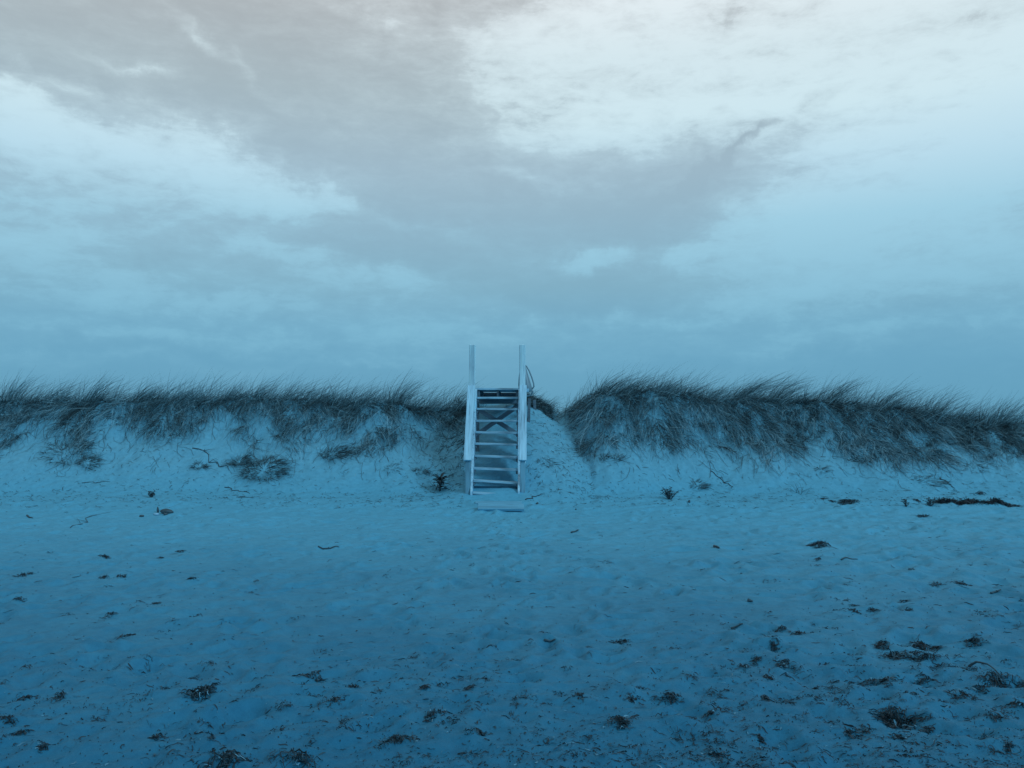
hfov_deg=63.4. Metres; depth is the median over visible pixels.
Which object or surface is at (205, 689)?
seaweed clump
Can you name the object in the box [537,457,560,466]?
grass tuft
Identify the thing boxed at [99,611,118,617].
seaweed clump
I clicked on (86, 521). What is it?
driftwood twig
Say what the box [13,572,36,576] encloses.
seaweed clump
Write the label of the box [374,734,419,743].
seaweed clump
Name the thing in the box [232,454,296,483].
grass tuft
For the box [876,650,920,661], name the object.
seaweed clump
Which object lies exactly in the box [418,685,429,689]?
seaweed clump
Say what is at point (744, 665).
seaweed clump
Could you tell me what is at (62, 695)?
seaweed clump
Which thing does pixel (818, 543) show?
seaweed clump
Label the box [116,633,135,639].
seaweed clump
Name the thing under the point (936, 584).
seaweed clump
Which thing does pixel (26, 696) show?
seaweed clump
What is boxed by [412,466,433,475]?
grass tuft
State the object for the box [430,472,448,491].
spiky plant
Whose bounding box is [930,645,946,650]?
seaweed clump
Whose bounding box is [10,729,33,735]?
seaweed clump
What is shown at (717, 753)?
seaweed clump
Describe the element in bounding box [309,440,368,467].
grass tuft
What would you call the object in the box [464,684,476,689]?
seaweed clump
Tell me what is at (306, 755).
seaweed clump
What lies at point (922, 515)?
seaweed clump
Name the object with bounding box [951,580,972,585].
seaweed clump
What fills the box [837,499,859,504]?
seaweed clump
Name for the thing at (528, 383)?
rescue buoy
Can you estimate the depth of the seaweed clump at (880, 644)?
5.67 m
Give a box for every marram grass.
[0,369,492,478]
[429,388,564,489]
[551,360,1023,491]
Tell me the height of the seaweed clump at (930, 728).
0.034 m
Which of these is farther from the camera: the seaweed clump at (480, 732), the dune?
the dune
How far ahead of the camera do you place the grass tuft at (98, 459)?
15.85 m
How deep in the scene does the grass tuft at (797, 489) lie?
14.94 m
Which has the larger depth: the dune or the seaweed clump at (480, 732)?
the dune
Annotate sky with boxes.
[0,0,1023,414]
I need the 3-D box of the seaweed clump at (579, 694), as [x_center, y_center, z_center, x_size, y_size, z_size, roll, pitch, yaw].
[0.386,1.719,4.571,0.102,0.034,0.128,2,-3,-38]
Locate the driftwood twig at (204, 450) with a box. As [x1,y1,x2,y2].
[192,448,229,470]
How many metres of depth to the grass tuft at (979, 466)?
15.77 m
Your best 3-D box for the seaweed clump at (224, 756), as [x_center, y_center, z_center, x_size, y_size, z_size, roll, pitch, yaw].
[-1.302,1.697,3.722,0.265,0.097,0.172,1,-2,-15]
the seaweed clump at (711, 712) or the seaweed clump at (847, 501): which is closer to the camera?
the seaweed clump at (711, 712)
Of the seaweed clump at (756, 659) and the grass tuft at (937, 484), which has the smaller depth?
the seaweed clump at (756, 659)
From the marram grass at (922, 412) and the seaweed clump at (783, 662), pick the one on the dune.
the marram grass at (922, 412)
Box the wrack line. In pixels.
[934,497,1020,506]
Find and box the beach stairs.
[464,344,535,495]
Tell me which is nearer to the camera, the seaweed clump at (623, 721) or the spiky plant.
the seaweed clump at (623, 721)
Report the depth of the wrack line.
13.90 m
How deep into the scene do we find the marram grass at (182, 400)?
17.00 m
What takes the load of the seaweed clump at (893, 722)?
on the beach
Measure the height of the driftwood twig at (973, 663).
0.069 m
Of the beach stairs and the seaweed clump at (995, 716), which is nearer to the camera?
the seaweed clump at (995, 716)
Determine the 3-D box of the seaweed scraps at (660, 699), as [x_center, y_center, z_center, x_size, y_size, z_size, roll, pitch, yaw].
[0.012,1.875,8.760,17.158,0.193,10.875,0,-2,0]
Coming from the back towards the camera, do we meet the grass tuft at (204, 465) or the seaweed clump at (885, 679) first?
the grass tuft at (204, 465)
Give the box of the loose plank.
[478,503,523,510]
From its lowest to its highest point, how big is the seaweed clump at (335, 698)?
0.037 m
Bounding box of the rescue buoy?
[518,365,534,396]
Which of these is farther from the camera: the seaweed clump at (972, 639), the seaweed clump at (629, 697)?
the seaweed clump at (972, 639)
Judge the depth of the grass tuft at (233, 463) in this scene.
15.99 m
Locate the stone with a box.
[160,509,173,513]
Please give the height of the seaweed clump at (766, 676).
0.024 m
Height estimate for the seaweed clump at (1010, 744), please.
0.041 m
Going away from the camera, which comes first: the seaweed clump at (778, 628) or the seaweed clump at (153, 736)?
the seaweed clump at (153, 736)
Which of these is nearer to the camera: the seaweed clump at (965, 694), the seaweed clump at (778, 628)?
the seaweed clump at (965, 694)
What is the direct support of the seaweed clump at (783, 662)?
on the beach
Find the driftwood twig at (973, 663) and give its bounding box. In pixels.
[968,661,998,674]
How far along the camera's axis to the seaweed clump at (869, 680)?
4.94 m
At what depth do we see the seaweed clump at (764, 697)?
4.67 m
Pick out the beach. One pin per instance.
(256, 541)
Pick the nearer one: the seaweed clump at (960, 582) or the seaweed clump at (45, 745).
the seaweed clump at (45, 745)
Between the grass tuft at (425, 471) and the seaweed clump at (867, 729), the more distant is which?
the grass tuft at (425, 471)
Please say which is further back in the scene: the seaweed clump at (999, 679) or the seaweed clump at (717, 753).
the seaweed clump at (999, 679)
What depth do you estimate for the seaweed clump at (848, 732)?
4.15 m
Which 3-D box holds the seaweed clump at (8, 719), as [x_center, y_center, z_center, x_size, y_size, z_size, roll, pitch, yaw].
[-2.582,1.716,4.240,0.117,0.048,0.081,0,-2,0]
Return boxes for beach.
[0,485,1023,767]
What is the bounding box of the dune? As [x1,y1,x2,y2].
[0,390,1023,497]
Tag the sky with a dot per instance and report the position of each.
(364, 191)
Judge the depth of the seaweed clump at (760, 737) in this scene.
4.08 m
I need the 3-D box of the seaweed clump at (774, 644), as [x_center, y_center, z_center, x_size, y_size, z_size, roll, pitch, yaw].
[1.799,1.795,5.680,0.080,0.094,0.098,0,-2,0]
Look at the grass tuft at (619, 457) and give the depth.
15.67 m
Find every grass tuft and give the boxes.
[30,434,98,467]
[74,453,104,472]
[184,458,214,470]
[215,447,258,467]
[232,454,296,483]
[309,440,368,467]
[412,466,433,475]
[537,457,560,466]
[610,453,628,463]
[689,479,715,490]
[782,484,812,494]
[912,474,951,488]
[964,461,992,472]
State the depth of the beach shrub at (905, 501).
13.69 m
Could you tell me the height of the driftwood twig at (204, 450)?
0.422 m
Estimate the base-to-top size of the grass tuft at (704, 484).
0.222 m
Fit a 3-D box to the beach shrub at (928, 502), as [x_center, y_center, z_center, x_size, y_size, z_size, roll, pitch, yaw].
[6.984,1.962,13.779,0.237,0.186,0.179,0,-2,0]
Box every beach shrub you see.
[146,489,158,496]
[660,486,680,498]
[900,499,909,506]
[923,497,938,505]
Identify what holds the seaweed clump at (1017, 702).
on the beach
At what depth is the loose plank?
13.34 m
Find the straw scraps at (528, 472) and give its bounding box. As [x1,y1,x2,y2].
[0,405,1022,508]
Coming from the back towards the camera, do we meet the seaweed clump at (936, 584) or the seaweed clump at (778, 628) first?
the seaweed clump at (936, 584)
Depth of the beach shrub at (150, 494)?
14.43 m
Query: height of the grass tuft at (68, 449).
0.668 m
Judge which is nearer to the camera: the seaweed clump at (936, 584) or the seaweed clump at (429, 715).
the seaweed clump at (429, 715)
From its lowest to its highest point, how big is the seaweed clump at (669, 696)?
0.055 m
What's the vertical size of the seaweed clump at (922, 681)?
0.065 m
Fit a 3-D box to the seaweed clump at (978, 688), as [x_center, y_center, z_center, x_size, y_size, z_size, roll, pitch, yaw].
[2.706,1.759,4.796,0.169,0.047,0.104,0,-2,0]
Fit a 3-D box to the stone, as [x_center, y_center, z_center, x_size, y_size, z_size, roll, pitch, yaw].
[-5.494,2.032,13.191,0.204,0.093,0.116,12,-3,-5]
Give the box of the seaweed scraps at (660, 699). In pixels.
[0,501,1023,767]
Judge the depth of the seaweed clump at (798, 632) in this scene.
5.97 m
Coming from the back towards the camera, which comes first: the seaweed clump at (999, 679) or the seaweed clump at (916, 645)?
the seaweed clump at (916, 645)
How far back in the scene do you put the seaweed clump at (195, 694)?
4.62 m
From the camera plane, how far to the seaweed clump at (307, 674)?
4.96 m
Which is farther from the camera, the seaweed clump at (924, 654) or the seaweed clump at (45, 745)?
the seaweed clump at (924, 654)
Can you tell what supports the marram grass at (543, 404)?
on the dune
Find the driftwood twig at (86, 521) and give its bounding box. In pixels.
[70,512,108,527]
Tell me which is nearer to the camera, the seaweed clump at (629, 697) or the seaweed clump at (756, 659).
the seaweed clump at (629, 697)
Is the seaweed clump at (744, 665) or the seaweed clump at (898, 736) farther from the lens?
the seaweed clump at (744, 665)
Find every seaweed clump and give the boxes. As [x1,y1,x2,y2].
[0,714,18,725]
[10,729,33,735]
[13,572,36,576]
[17,695,38,700]
[35,740,50,752]
[55,691,64,701]
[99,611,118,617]
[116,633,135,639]
[147,732,174,740]
[183,682,220,701]
[187,691,203,700]
[195,748,250,767]
[270,747,322,767]
[296,670,325,680]
[327,695,345,702]
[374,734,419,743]
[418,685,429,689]
[422,708,452,721]
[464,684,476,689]
[476,728,492,735]
[572,692,584,701]
[607,715,636,729]
[620,693,644,702]
[657,692,684,703]
[701,708,715,720]
[707,750,725,757]
[731,663,749,668]
[751,654,761,661]
[752,733,766,744]
[760,695,774,701]
[763,674,774,679]
[770,637,779,650]
[773,659,794,667]
[775,625,786,631]
[789,630,806,634]
[806,540,836,548]
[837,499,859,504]
[837,724,863,738]
[858,677,885,685]
[860,724,873,734]
[866,703,928,728]
[871,638,894,649]
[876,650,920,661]
[880,676,895,683]
[888,731,910,739]
[896,639,936,650]
[910,514,931,517]
[910,674,939,687]
[911,652,940,662]
[921,723,934,733]
[929,581,945,587]
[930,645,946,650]
[944,689,971,698]
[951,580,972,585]
[960,636,988,646]
[965,683,991,693]
[975,669,1023,687]
[986,711,1005,721]
[995,738,1019,753]
[1007,700,1023,707]
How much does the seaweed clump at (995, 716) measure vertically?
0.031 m
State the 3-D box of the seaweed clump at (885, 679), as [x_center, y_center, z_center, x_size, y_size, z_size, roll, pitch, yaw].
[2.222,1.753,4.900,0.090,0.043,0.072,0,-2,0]
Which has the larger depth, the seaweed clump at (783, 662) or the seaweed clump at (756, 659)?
the seaweed clump at (756, 659)
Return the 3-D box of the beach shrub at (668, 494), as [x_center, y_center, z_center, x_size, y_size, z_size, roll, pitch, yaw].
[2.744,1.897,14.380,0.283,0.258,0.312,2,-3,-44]

